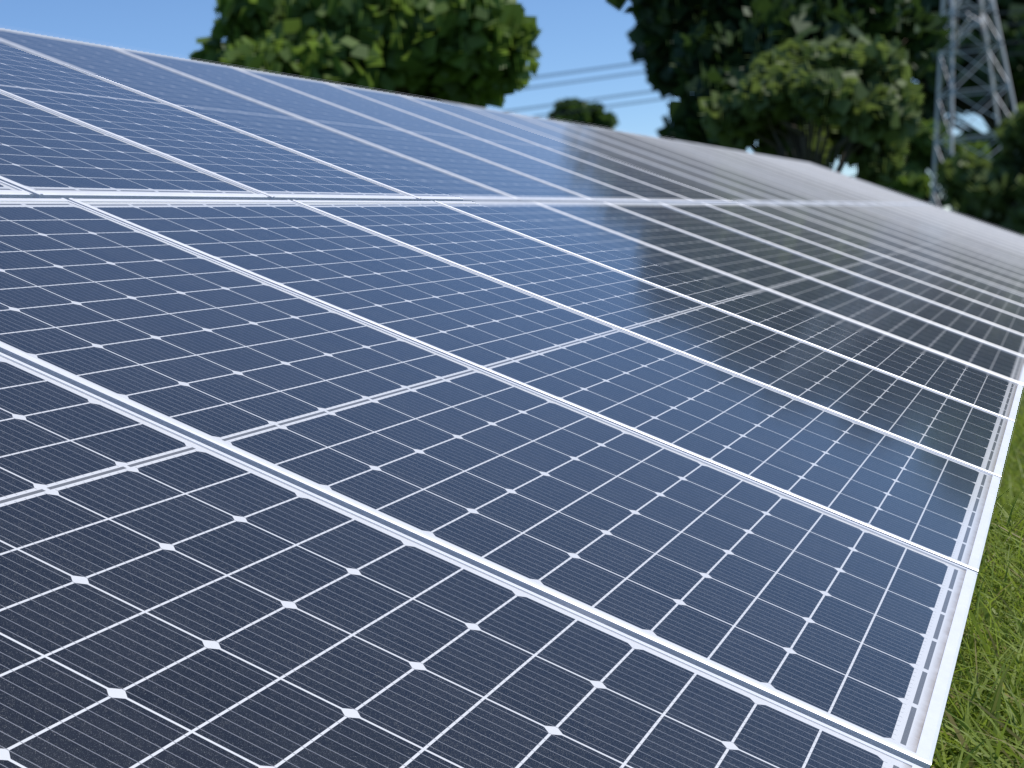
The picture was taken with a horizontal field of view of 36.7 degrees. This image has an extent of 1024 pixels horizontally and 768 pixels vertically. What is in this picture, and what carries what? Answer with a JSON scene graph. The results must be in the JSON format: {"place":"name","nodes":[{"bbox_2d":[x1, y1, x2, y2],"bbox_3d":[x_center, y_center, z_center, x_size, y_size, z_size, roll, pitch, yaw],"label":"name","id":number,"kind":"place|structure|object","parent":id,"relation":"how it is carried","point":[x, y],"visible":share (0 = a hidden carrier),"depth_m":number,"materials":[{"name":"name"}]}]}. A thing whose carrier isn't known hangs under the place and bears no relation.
{"place":"outdoors","nodes":[
{"label":"outdoors","id":0,"kind":"place"},
{"bbox_2d":[0,0,993,210],"label":"sky","id":1,"kind":"structure","parent":0,"point":[575,35],"materials":[{"name":"blue"}]},
{"bbox_2d":[930,386,1023,767],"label":"grass","id":2,"kind":"structure","parent":0,"point":[982,724],"depth_m":3.79,"materials":[{"name":"green plant"}]},
{"label":"ground","id":3,"kind":"structure","parent":0,"visible":0},
{"bbox_2d":[188,0,542,108],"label":"tree","id":4,"kind":"object","parent":3,"relation":"on","point":[478,53],"visible":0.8,"depth_m":44.78,"materials":[{"name":"green plant"}]},
{"bbox_2d":[0,28,1023,767],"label":"solar array","id":5,"kind":"object","parent":3,"relation":"on","point":[346,426],"visible":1,"depth_m":2.59,"materials":[{"name":"glass"}]},
{"bbox_2d":[547,97,618,129],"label":"tree","id":6,"kind":"object","parent":3,"relation":"on","point":[600,118],"visible":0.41,"depth_m":107.48,"materials":[{"name":"green plant"}]},
{"bbox_2d":[503,0,1023,210],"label":"pylon","id":7,"kind":"object","parent":3,"relation":"on","point":[954,7],"visible":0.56,"depth_m":94.22,"materials":[{"name":"metal"}]},
{"bbox_2d":[605,0,951,152],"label":"tree","id":8,"kind":"object","parent":3,"relation":"on","point":[683,50],"visible":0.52,"depth_m":57.96,"materials":[{"name":"green plant"}]},
{"bbox_2d":[698,34,926,187],"bbox_3d":[8.280,-6.273,42.881,5.931,6.933,6.699,-5,5,5],"label":"tree","id":9,"kind":"object","parent":3,"relation":"on","point":[858,103],"visible":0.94,"depth_m":41.30,"materials":[{"name":"green plant"}]},
{"bbox_2d":[884,119,999,207],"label":"tree","id":10,"kind":"object","parent":3,"relation":"on","point":[914,181],"visible":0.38,"depth_m":108.42,"materials":[{"name":"green plant"}]},
{"bbox_2d":[922,0,974,27],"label":"tree","id":11,"kind":"object","parent":3,"relation":"on","point":[936,4],"visible":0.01,"depth_m":113.22,"materials":[{"name":"green plant"}]},
{"bbox_2d":[908,0,1023,205],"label":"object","id":12,"kind":"object","parent":3,"relation":"on","point":[1015,62],"visible":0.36,"depth_m":111.39,"materials":[{"name":"green plant"}]},
{"bbox_2d":[934,103,1023,234],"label":"tree","id":13,"kind":"object","parent":3,"relation":"on","point":[981,189],"visible":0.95,"depth_m":81.14,"materials":[{"name":"green plant"}]},
{"bbox_2d":[996,73,1023,113],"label":"tree","id":14,"kind":"object","parent":3,"relation":"on","point":[1018,92],"visible":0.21,"depth_m":116.35,"materials":[{"name":"plant"}]}
]}

